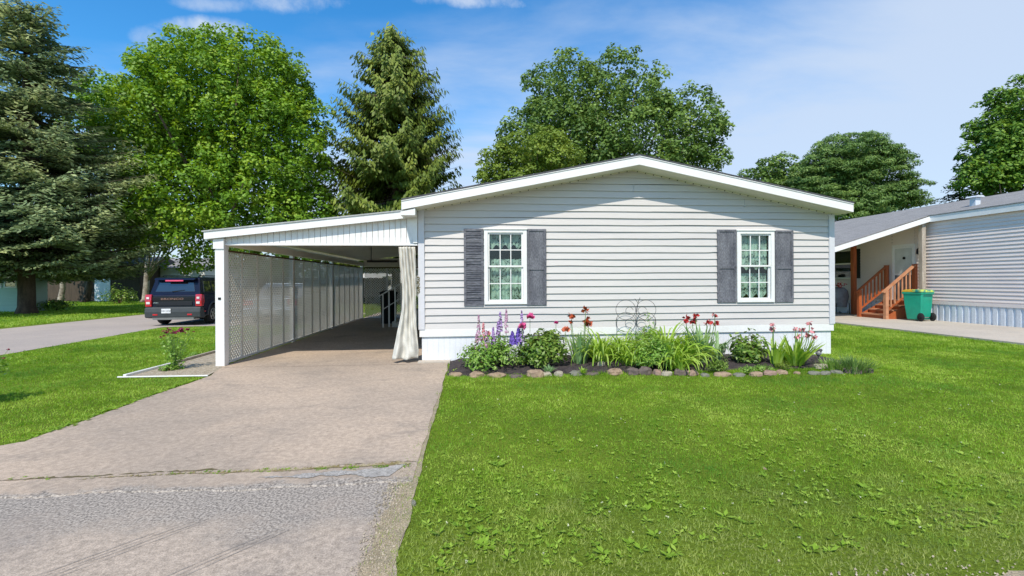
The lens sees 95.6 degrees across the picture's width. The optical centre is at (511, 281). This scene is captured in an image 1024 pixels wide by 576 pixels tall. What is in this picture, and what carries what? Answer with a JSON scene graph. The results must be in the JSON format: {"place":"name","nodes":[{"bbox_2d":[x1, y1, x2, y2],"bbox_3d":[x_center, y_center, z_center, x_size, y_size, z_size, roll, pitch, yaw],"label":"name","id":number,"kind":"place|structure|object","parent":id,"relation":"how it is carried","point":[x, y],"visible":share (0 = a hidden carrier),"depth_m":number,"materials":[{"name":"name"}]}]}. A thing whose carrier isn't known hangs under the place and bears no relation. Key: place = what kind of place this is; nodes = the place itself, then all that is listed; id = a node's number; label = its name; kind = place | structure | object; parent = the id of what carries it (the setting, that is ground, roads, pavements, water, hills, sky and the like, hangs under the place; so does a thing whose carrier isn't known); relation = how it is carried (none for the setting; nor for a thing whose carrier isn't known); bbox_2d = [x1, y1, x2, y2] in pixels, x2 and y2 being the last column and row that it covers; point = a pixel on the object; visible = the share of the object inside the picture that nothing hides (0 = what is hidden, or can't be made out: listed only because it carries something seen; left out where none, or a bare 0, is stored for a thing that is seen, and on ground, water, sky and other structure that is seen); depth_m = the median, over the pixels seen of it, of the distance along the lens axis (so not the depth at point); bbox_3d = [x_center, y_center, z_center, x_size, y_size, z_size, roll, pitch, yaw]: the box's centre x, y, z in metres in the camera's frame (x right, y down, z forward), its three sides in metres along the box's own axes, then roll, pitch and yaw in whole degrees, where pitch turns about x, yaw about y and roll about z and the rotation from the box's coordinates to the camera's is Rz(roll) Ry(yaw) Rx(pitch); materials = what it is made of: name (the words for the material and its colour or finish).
{"place":"outdoors","nodes":[
{"label":"outdoors","id":0,"kind":"place"},
{"bbox_2d":[0,299,365,354],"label":"side street","id":1,"kind":"structure","parent":0,"point":[18,339],"depth_m":14.35,"materials":[{"name":"asphalt"}]},
{"bbox_2d":[144,275,243,323],"bbox_3d":[-11.681,0.645,17.678,2.046,1.718,4.190,0,0,-7],"label":"parked car","id":2,"kind":"object","parent":1,"relation":"on","point":[168,300],"visible":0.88,"depth_m":15.78,"materials":[{"name":"black paint"}]},
{"bbox_2d":[248,283,329,321],"bbox_3d":[-8.662,0.778,18.493,2.120,1.420,4.659,0,0,-5],"label":"parked car","id":3,"kind":"object","parent":1,"relation":"on","point":[278,303],"visible":0.08,"depth_m":16.66,"materials":[{"name":"silver metal"}]},
{"bbox_2d":[0,482,404,575],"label":"street","id":4,"kind":"structure","parent":0,"point":[327,526],"depth_m":2.69,"materials":[{"name":"asphalt"}]},
{"bbox_2d":[35,518,289,575],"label":"tyre scuffs","id":5,"kind":"object","parent":4,"relation":"on","point":[155,540],"visible":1,"depth_m":2.50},
{"bbox_2d":[0,312,447,498],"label":"driveway","id":6,"kind":"structure","parent":0,"point":[381,410],"depth_m":4.55,"materials":[{"name":"concrete"}]},
{"bbox_2d":[15,461,401,479],"bbox_3d":[-3.773,1.455,3.410,6.051,0.001,0.080,0,0,-6],"label":"crack","id":7,"kind":"object","parent":6,"relation":"on","point":[141,472],"visible":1,"depth_m":3.50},
{"bbox_2d":[78,461,409,479],"bbox_3d":[-2.004,1.445,3.550,2.401,0.001,0.094,0,0,-7],"label":"moss","id":8,"kind":"object","parent":6,"relation":"on","point":[361,465],"visible":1,"depth_m":3.58,"materials":[{"name":"plant"}]},
{"bbox_2d":[201,208,417,365],"bbox_3d":[-3.944,0.108,13.361,3.630,2.767,11.100,0,0,-5],"label":"carport","id":9,"kind":"object","parent":6,"relation":"on","point":[376,240],"visible":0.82,"depth_m":9.53,"materials":[{"name":"white painted metal"}]},
{"bbox_2d":[392,247,418,359],"bbox_3d":[-1.909,0.388,8.265,0.464,2.011,0.162,0,0,-5],"label":"canvas curtain","id":10,"kind":"object","parent":9,"relation":"hanging from","point":[406,345],"visible":1,"depth_m":8.28,"materials":[{"name":"fabric"}]},
{"bbox_2d":[265,464,404,477],"bbox_3d":[-1.338,1.441,3.438,1.087,0.001,0.214,0,0,-13],"label":"road patch","id":11,"kind":"object","parent":6,"relation":"on","point":[386,471],"visible":1,"depth_m":3.48,"materials":[{"name":"concrete"}]},
{"bbox_2d":[379,290,397,323],"bbox_3d":[-4.327,0.889,16.289,0.630,1.170,0.630,0,0,-5],"label":"trash can","id":12,"kind":"object","parent":6,"relation":"on","point":[391,307],"visible":0.58,"depth_m":16.06,"materials":[{"name":"black plastic"}]},
{"bbox_2d":[379,273,417,327],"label":"side steps","id":13,"kind":"structure","parent":6,"relation":"on","point":[395,322],"depth_m":14.72,"materials":[{"name":"metal"}]},
{"bbox_2d":[417,360,449,362],"bbox_3d":[-1.394,1.445,8.310,0.570,0.045,0.200,0,0,-5],"label":"concrete step","id":14,"kind":"object","parent":6,"relation":"on","point":[433,361],"visible":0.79,"depth_m":8.24,"materials":[{"name":"concrete"}]},
{"bbox_2d":[0,296,1023,575],"bbox_3d":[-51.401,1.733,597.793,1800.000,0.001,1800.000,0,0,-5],"label":"ground","id":15,"kind":"structure","parent":0,"point":[974,568],"depth_m":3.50,"materials":[{"name":"plant"}]},
{"bbox_2d":[0,348,18,374],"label":"rose bush","id":16,"kind":"object","parent":15,"relation":"on","point":[6,364],"visible":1,"depth_m":5.78,"materials":[{"name":"green plant"}]},
{"bbox_2d":[0,273,47,311],"bbox_3d":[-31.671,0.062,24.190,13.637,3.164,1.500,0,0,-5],"label":"mint home","id":17,"kind":"object","parent":15,"relation":"on","point":[8,296],"visible":0.39,"depth_m":24.22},
{"bbox_2d":[4,273,16,287],"bbox_3d":[-26.165,-0.406,24.196,0.612,1.500,0.028,0,0,-5],"label":"window","id":18,"kind":"structure","parent":17,"relation":"in","point":[13,284],"depth_m":24.20,"materials":[{"name":"grey glass"}]},
{"bbox_2d":[36,295,77,310],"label":"dark shrub","id":19,"kind":"object","parent":15,"relation":"on","point":[53,304],"visible":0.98,"depth_m":24.83,"materials":[{"name":"green plant"}]},
{"bbox_2d":[52,206,110,300],"bbox_3d":[-32.412,-2.213,34.316,8.030,7.752,5.985,0,0,-5],"label":"shade tree","id":20,"kind":"object","parent":15,"relation":"on","point":[62,289],"visible":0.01,"depth_m":33.87,"materials":[{"name":"brown plant"}]},
{"bbox_2d":[0,0,172,313],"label":"blue spruce","id":21,"kind":"object","parent":15,"relation":"on","point":[44,170],"visible":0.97,"depth_m":22.08,"materials":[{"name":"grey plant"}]},
{"bbox_2d":[55,204,126,302],"bbox_3d":[-32.436,-2.474,36.131,8.082,8.371,6.249,0,0,-5],"label":"shade tree","id":22,"kind":"object","parent":15,"relation":"on","point":[87,293],"visible":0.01,"depth_m":35.87,"materials":[{"name":"brown plant"}]},
{"bbox_2d":[48,257,174,301],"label":"brown shed","id":23,"kind":"structure","parent":15,"relation":"on","point":[74,291],"depth_m":37.78,"materials":[{"name":"wood"}]},
{"bbox_2d":[94,279,110,301],"bbox_3d":[-33.331,0.583,37.767,1.200,2.100,0.028,0,0,-5],"label":"door","id":24,"kind":"structure","parent":23,"relation":"in","point":[99,286],"depth_m":37.74,"materials":[{"name":"metal"}]},
{"bbox_2d":[96,283,138,303],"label":"dark shrub","id":25,"kind":"object","parent":15,"relation":"on","point":[116,294],"visible":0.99,"depth_m":33.00,"materials":[{"name":"green plant"}]},
{"bbox_2d":[117,194,203,302],"bbox_3d":[-27.264,-2.832,35.284,8.623,9.009,6.150,0,0,-5],"label":"shade tree","id":26,"kind":"object","parent":15,"relation":"on","point":[146,281],"visible":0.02,"depth_m":34.89,"materials":[{"name":"brown plant"}]},
{"bbox_2d":[117,338,261,377],"bbox_3d":[-5.583,1.451,9.580,1.340,0.060,4.952,0,0,-5],"label":"bed edging","id":27,"kind":"object","parent":15,"relation":"on","point":[128,375],"visible":0.52,"depth_m":7.44,"materials":[{"name":"concrete"}]},
{"bbox_2d":[159,259,235,284],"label":"pale home","id":28,"kind":"object","parent":15,"relation":"on","point":[172,270],"visible":0.21,"depth_m":40.76,"materials":[{"name":"grey"}]},
{"bbox_2d":[54,21,346,277],"bbox_3d":[-19.358,-6.996,28.699,17.631,17.183,11.639,0,0,-5],"label":"maple tree","id":29,"kind":"object","parent":15,"relation":"on","point":[215,172],"visible":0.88,"depth_m":26.40,"materials":[{"name":"green plant"}]},
{"bbox_2d":[120,245,337,278],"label":"wood","id":30,"kind":"object","parent":15,"relation":"on","point":[175,256],"visible":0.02,"depth_m":66.56,"materials":[{"name":"green plant"}]},
{"bbox_2d":[132,320,351,375],"bbox_3d":[-5.814,1.468,12.848,1.200,0.001,11.400,0,0,-5],"label":"gravel bed","id":31,"kind":"object","parent":15,"relation":"on","point":[205,359],"visible":0.43,"depth_m":7.98,"materials":[{"name":"gravel"}]},
{"bbox_2d":[158,364,176,370],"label":"perennial","id":32,"kind":"object","parent":31,"relation":"on","point":[168,368],"visible":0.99,"depth_m":7.59,"materials":[{"name":"green plant"}]},
{"bbox_2d":[155,327,195,370],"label":"rose bush","id":33,"kind":"object","parent":31,"relation":"on","point":[173,351],"visible":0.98,"depth_m":7.71,"materials":[{"name":"green plant"}]},
{"bbox_2d":[239,277,385,302],"bbox_3d":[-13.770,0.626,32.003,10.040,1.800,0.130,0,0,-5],"label":"hedge","id":34,"kind":"object","parent":15,"relation":"on","point":[357,287],"visible":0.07,"depth_m":32.26,"materials":[{"name":"green plant"}]},
{"bbox_2d":[340,268,417,296],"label":"home","id":35,"kind":"object","parent":15,"relation":"on","point":[381,277],"visible":0.03,"depth_m":46.04,"materials":[{"name":"grey"}]},
{"bbox_2d":[308,22,463,303],"bbox_3d":[-7.897,-7.722,30.816,11.493,18.431,11.318,0,0,-5],"label":"norway spruce","id":36,"kind":"object","parent":15,"relation":"on","point":[403,163],"visible":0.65,"depth_m":29.38,"materials":[{"name":"green plant"}]},
{"bbox_2d":[449,372,462,376],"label":"edging rock","id":37,"kind":"object","parent":15,"relation":"on","point":[456,373],"visible":0.52,"depth_m":7.06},
{"bbox_2d":[469,371,484,377],"bbox_3d":[-0.536,1.440,7.061,0.272,0.145,0.184,0,0,-33],"label":"edging rock","id":38,"kind":"object","parent":15,"relation":"on","point":[473,374],"visible":0.6,"depth_m":7.00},
{"bbox_2d":[487,372,506,377],"bbox_3d":[-0.235,1.443,7.045,0.304,0.125,0.184,0,0,16],"label":"edging rock","id":39,"kind":"object","parent":15,"relation":"on","point":[497,374],"visible":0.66,"depth_m":6.99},
{"bbox_2d":[9,368,1023,573],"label":"weeds","id":40,"kind":"object","parent":15,"relation":"on","point":[600,548],"visible":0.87,"depth_m":2.96,"materials":[{"name":"green plant"}]},
{"bbox_2d":[472,123,586,183],"bbox_3d":[0.958,-4.414,31.008,7.825,11.764,5.687,0,0,-5],"label":"young tree","id":41,"kind":"object","parent":15,"relation":"on","point":[498,169],"visible":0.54,"depth_m":29.96,"materials":[{"name":"green plant"}]},
{"bbox_2d":[527,369,543,377],"bbox_3d":[0.345,1.427,7.064,0.291,0.190,0.202,0,0,17],"label":"edging rock","id":42,"kind":"object","parent":15,"relation":"on","point":[535,373],"visible":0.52,"depth_m":7.00,"materials":[{"name":"stone"}]},
{"bbox_2d":[133,351,1015,575],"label":"loose gravel","id":43,"kind":"structure","parent":15,"relation":"on","point":[399,489],"depth_m":2.70,"materials":[{"name":"gravel"}]},
{"bbox_2d":[569,370,584,375],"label":"edging rock","id":44,"kind":"object","parent":15,"relation":"on","point":[574,372],"visible":0.56,"depth_m":7.10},
{"bbox_2d":[607,368,622,375],"bbox_3d":[1.589,1.422,7.207,0.274,0.163,0.222,0,0,-36],"label":"edging rock","id":45,"kind":"object","parent":15,"relation":"on","point":[615,371],"visible":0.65,"depth_m":7.13,"materials":[{"name":"stone"}]},
{"bbox_2d":[494,42,736,171],"bbox_3d":[7.832,-8.315,35.744,18.518,19.479,10.905,0,0,-5],"label":"maple tree","id":46,"kind":"object","parent":15,"relation":"on","point":[586,120],"visible":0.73,"depth_m":33.83,"materials":[{"name":"green plant"}]},
{"bbox_2d":[401,154,853,360],"bbox_3d":[1.628,-0.407,15.478,8.300,3.736,14.438,0,0,-5],"label":"mobile home","id":47,"kind":"object","parent":15,"relation":"on","point":[674,242],"visible":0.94,"depth_m":8.67,"materials":[{"name":"white plastic"}]},
{"bbox_2d":[483,228,526,304],"bbox_3d":[-0.122,-0.276,8.543,0.806,1.391,0.189,0,0,-5],"label":"window","id":48,"kind":"structure","parent":47,"relation":"in","point":[490,292],"depth_m":8.53,"materials":[{"name":"white glass"}]},
{"bbox_2d":[736,229,775,301],"bbox_3d":[4.666,-0.297,8.957,0.776,1.392,0.195,0,0,-5],"label":"window","id":49,"kind":"structure","parent":47,"relation":"in","point":[743,236],"depth_m":8.94,"materials":[{"name":"white glass"}]},
{"bbox_2d":[626,367,638,374],"bbox_3d":[1.874,1.422,7.196,0.225,0.187,0.196,0,0,-5],"label":"edging rock","id":50,"kind":"object","parent":15,"relation":"on","point":[632,370],"visible":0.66,"depth_m":7.12,"materials":[{"name":"stone"}]},
{"bbox_2d":[447,351,840,375],"bbox_3d":[2.403,1.389,8.035,6.950,0.084,1.400,0,0,-5],"label":"mulch bed","id":51,"kind":"object","parent":15,"relation":"on","point":[567,366],"visible":0.3,"depth_m":7.59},
{"bbox_2d":[457,309,523,370],"bbox_3d":[-0.305,0.939,7.546,1.193,0.980,0.959,0,0,-5],"label":"lupine","id":52,"kind":"object","parent":51,"relation":"on","point":[492,352],"visible":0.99,"depth_m":7.51,"materials":[{"name":"green plant"}]},
{"bbox_2d":[511,313,570,367],"bbox_3d":[0.464,0.951,7.611,1.010,0.923,0.827,0,0,-5],"label":"peony bush","id":53,"kind":"object","parent":51,"relation":"on","point":[539,349],"visible":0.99,"depth_m":7.46,"materials":[{"name":"green plant"}]},
{"bbox_2d":[541,365,555,371],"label":"seedling","id":54,"kind":"object","parent":51,"relation":"on","point":[550,369],"visible":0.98,"depth_m":7.14,"materials":[{"name":"green plant"}]},
{"bbox_2d":[562,306,593,364],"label":"iris","id":55,"kind":"object","parent":51,"relation":"on","point":[580,343],"visible":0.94,"depth_m":7.88,"materials":[{"name":"green plant"}]},
{"bbox_2d":[564,333,612,357],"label":"daylily","id":56,"kind":"object","parent":51,"relation":"on","point":[589,356],"visible":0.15,"depth_m":8.36,"materials":[{"name":"green plant"}]},
{"bbox_2d":[564,325,643,366],"bbox_3d":[1.548,1.076,8.013,1.557,0.659,1.343,0,0,-29],"label":"daylily","id":57,"kind":"object","parent":51,"relation":"on","point":[599,350],"visible":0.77,"depth_m":7.87,"materials":[{"name":"green plant"}]},
{"bbox_2d":[588,328,646,360],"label":"daylily","id":58,"kind":"object","parent":51,"relation":"on","point":[627,345],"visible":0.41,"depth_m":7.95,"materials":[{"name":"green plant"}]},
{"bbox_2d":[601,341,652,367],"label":"daylily","id":59,"kind":"object","parent":51,"relation":"on","point":[627,361],"visible":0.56,"depth_m":7.61,"materials":[{"name":"green plant"}]},
{"bbox_2d":[616,298,655,331],"bbox_3d":[2.267,0.835,8.476,0.758,1.080,0.011,0,0,-5],"label":"wire trellis","id":60,"kind":"object","parent":51,"relation":"on","point":[636,321],"visible":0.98,"depth_m":8.47,"materials":[{"name":"grey metal"}]},
{"bbox_2d":[622,326,662,346],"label":"leafy plant","id":61,"kind":"object","parent":51,"relation":"on","point":[640,335],"visible":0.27,"depth_m":8.30,"materials":[{"name":"green plant"}]},
{"bbox_2d":[622,354,662,371],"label":"young daylily","id":62,"kind":"object","parent":51,"relation":"on","point":[642,361],"visible":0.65,"depth_m":7.32,"materials":[{"name":"green plant"}]},
{"bbox_2d":[643,312,659,338],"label":"climbing vine","id":63,"kind":"object","parent":51,"relation":"on","point":[649,324],"visible":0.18,"depth_m":8.49,"materials":[{"name":"green plant"}]},
{"bbox_2d":[633,336,675,368],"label":"leafy plant","id":64,"kind":"object","parent":51,"relation":"on","point":[660,347],"visible":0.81,"depth_m":7.32,"materials":[{"name":"green plant"}]},
{"bbox_2d":[624,318,714,365],"bbox_3d":[2.657,1.010,8.050,1.530,0.776,1.670,0,0,-5],"label":"daylily","id":65,"kind":"object","parent":51,"relation":"on","point":[661,336],"visible":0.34,"depth_m":7.82,"materials":[{"name":"green plant"}]},
{"bbox_2d":[643,336,708,372],"bbox_3d":[2.614,1.134,7.390,1.072,0.533,1.208,0,0,23],"label":"daylily","id":66,"kind":"object","parent":51,"relation":"on","point":[670,364],"visible":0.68,"depth_m":7.20,"materials":[{"name":"green plant"}]},
{"bbox_2d":[659,331,725,367],"bbox_3d":[2.942,1.099,7.761,1.313,0.596,1.325,0,0,-5],"label":"daylily","id":67,"kind":"object","parent":51,"relation":"on","point":[681,346],"visible":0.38,"depth_m":7.51,"materials":[{"name":"green plant"}]},
{"bbox_2d":[676,313,729,362],"bbox_3d":[3.214,0.962,7.883,0.981,0.874,0.705,0,0,-43],"label":"iris","id":68,"kind":"object","parent":51,"relation":"on","point":[697,335],"visible":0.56,"depth_m":7.86,"materials":[{"name":"green plant"}]},
{"bbox_2d":[709,331,740,360],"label":"iris foliage","id":69,"kind":"object","parent":51,"relation":"on","point":[717,345],"visible":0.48,"depth_m":8.13,"materials":[{"name":"green plant"}]},
{"bbox_2d":[728,328,767,363],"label":"peony bush","id":70,"kind":"object","parent":51,"relation":"on","point":[751,350],"visible":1,"depth_m":7.85,"materials":[{"name":"green plant"}]},
{"bbox_2d":[762,323,789,364],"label":"iris","id":71,"kind":"object","parent":51,"relation":"on","point":[776,356],"visible":0.95,"depth_m":7.62,"materials":[{"name":"green plant"}]},
{"bbox_2d":[768,321,824,365],"bbox_3d":[4.657,1.022,7.659,0.880,0.739,0.810,0,0,22],"label":"iris","id":72,"kind":"object","parent":51,"relation":"on","point":[798,355],"visible":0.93,"depth_m":7.56,"materials":[{"name":"green plant"}]},
{"bbox_2d":[639,366,651,374],"bbox_3d":[2.067,1.417,7.189,0.185,0.203,0.222,0,0,36],"label":"edging rock","id":73,"kind":"object","parent":15,"relation":"on","point":[644,370],"visible":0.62,"depth_m":7.12,"materials":[{"name":"stone"}]},
{"bbox_2d":[652,369,661,375],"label":"edging rock","id":74,"kind":"object","parent":15,"relation":"on","point":[656,372],"visible":0.57,"depth_m":7.09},
{"bbox_2d":[661,371,671,375],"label":"edging rock","id":75,"kind":"object","parent":15,"relation":"on","point":[665,373],"visible":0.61,"depth_m":7.05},
{"bbox_2d":[674,368,686,375],"bbox_3d":[2.600,1.420,7.131,0.252,0.178,0.154,0,0,-5],"label":"edging rock","id":76,"kind":"object","parent":15,"relation":"on","point":[678,372],"visible":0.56,"depth_m":7.08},
{"bbox_2d":[672,357,691,369],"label":"seedling","id":77,"kind":"object","parent":15,"relation":"on","point":[680,366],"visible":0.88,"depth_m":7.13,"materials":[{"name":"green plant"}]},
{"bbox_2d":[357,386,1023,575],"bbox_3d":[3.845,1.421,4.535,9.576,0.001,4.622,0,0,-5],"label":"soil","id":78,"kind":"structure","parent":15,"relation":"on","point":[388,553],"depth_m":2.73,"materials":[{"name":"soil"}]},
{"bbox_2d":[687,369,698,375],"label":"edging rock","id":79,"kind":"object","parent":15,"relation":"on","point":[693,372],"visible":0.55,"depth_m":7.05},
{"bbox_2d":[708,358,728,370],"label":"boxwood","id":80,"kind":"object","parent":15,"relation":"on","point":[717,366],"visible":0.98,"depth_m":7.18,"materials":[{"name":"green plant"}]},
{"bbox_2d":[713,372,731,376],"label":"edging rock","id":81,"kind":"object","parent":15,"relation":"on","point":[723,374],"visible":0.66,"depth_m":6.98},
{"bbox_2d":[446,374,1002,562],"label":"clover heads","id":82,"kind":"object","parent":15,"relation":"on","point":[731,502],"visible":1,"depth_m":3.16,"materials":[{"name":"plant"}]},
{"bbox_2d":[739,364,757,372],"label":"ground plant","id":83,"kind":"object","parent":15,"relation":"on","point":[749,369],"visible":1,"depth_m":7.06,"materials":[{"name":"green plant"}]},
{"bbox_2d":[749,371,762,376],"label":"edging rock","id":84,"kind":"object","parent":15,"relation":"on","point":[755,373],"visible":0.67,"depth_m":6.97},
{"bbox_2d":[754,363,774,370],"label":"ground plant","id":85,"kind":"object","parent":15,"relation":"on","point":[762,367],"visible":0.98,"depth_m":7.20,"materials":[{"name":"green plant"}]},
{"bbox_2d":[762,370,776,375],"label":"edging rock","id":86,"kind":"object","parent":15,"relation":"on","point":[769,372],"visible":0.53,"depth_m":7.05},
{"bbox_2d":[736,151,808,189],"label":"shade tree","id":87,"kind":"object","parent":15,"relation":"on","point":[777,173],"visible":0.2,"depth_m":41.22,"materials":[{"name":"green plant"}]},
{"bbox_2d":[776,369,787,374],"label":"edging rock","id":88,"kind":"object","parent":15,"relation":"on","point":[781,371],"visible":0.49,"depth_m":7.12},
{"bbox_2d":[775,361,793,368],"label":"ground plant","id":89,"kind":"object","parent":15,"relation":"on","point":[782,365],"visible":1,"depth_m":7.36,"materials":[{"name":"green plant"}]},
{"bbox_2d":[807,371,821,374],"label":"edging rock","id":90,"kind":"object","parent":15,"relation":"on","point":[813,372],"visible":0.66,"depth_m":7.07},
{"bbox_2d":[814,363,827,369],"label":"edging rock","id":91,"kind":"object","parent":15,"relation":"on","point":[818,367],"visible":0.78,"depth_m":7.44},
{"bbox_2d":[815,357,848,370],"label":"grass tuft","id":92,"kind":"object","parent":15,"relation":"on","point":[830,367],"visible":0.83,"depth_m":7.37,"materials":[{"name":"green plant"}]},
{"bbox_2d":[843,367,861,373],"bbox_3d":[5.270,1.405,7.188,0.275,0.163,0.199,0,0,8],"label":"edging rock","id":93,"kind":"object","parent":15,"relation":"on","point":[844,371],"visible":0.3,"depth_m":7.12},
{"bbox_2d":[824,355,882,374],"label":"lavender","id":94,"kind":"object","parent":15,"relation":"on","point":[860,366],"visible":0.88,"depth_m":7.17,"materials":[{"name":"green plant"}]},
{"bbox_2d":[782,130,937,220],"bbox_3d":[28.670,-5.487,38.078,11.936,13.675,7.109,0,0,-5],"label":"shade tree","id":95,"kind":"object","parent":15,"relation":"on","point":[860,168],"visible":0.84,"depth_m":36.37,"materials":[{"name":"green plant"}]},
{"bbox_2d":[835,190,1023,327],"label":"neighbour home","id":96,"kind":"object","parent":15,"relation":"on","point":[966,257],"visible":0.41,"depth_m":15.35,"materials":[{"name":"white"}]},
{"bbox_2d":[835,249,850,278],"bbox_3d":[14.060,-0.717,19.728,0.035,1.220,1.000,0,0,-5],"label":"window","id":97,"kind":"structure","parent":96,"relation":"in","point":[850,249],"depth_m":19.67,"materials":[{"name":"grey glass"}]},
{"bbox_2d":[892,243,914,299],"bbox_3d":[14.296,-0.299,16.957,0.068,2.100,0.900,0,0,-5],"label":"door","id":98,"kind":"structure","parent":96,"relation":"in","point":[903,256],"depth_m":17.01,"materials":[{"name":"white plastic"}]},
{"bbox_2d":[965,195,984,205],"bbox_3d":[15.168,-2.611,15.200,0.340,0.360,0.340,0,0,-5],"label":"roof vent","id":99,"kind":"object","parent":96,"relation":"on","point":[975,200],"visible":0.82,"depth_m":15.12,"materials":[{"name":"metal"}]},
{"bbox_2d":[934,176,978,203],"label":"spruce","id":100,"kind":"object","parent":15,"relation":"on","point":[953,196],"visible":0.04,"depth_m":36.23,"materials":[{"name":"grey plant"}]},
{"bbox_2d":[947,74,1023,198],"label":"maple tree","id":101,"kind":"object","parent":15,"relation":"on","point":[992,164],"visible":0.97,"depth_m":32.69,"materials":[{"name":"green plant"}]},
{"bbox_2d":[0,0,1023,275],"label":"sky","id":102,"kind":"structure","parent":0,"point":[790,75],"materials":[{"name":"blue"}]},
{"bbox_2d":[835,312,1023,344],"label":"neighbour driveway","id":103,"kind":"structure","parent":0,"point":[1005,334],"depth_m":13.33,"materials":[{"name":"concrete"}]},
{"bbox_2d":[835,281,849,313],"bbox_3d":[13.307,0.657,18.916,0.767,1.341,0.704,0,0,-5],"label":"covered grill","id":104,"kind":"object","parent":103,"relation":"on","point":[841,296],"visible":0.77,"depth_m":18.64,"materials":[{"name":"fabric"}]},
{"bbox_2d":[838,303,848,312],"bbox_3d":[13.580,1.020,19.269,0.450,0.610,1.130,0,0,-5],"label":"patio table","id":105,"kind":"object","parent":103,"relation":"on","point":[843,309],"visible":0.31,"depth_m":18.92,"materials":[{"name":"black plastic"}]},
{"bbox_2d":[855,264,917,318],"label":"porch steps","id":106,"kind":"structure","parent":103,"relation":"on","point":[886,308],"depth_m":16.52,"materials":[{"name":"brown wood"}]},
{"bbox_2d":[901,289,935,320],"bbox_3d":[13.715,0.795,15.647,0.616,1.060,0.684,0,0,-15],"label":"wheelie bin","id":107,"kind":"object","parent":103,"relation":"on","point":[918,304],"visible":1,"depth_m":15.46,"materials":[{"name":"green plastic"}]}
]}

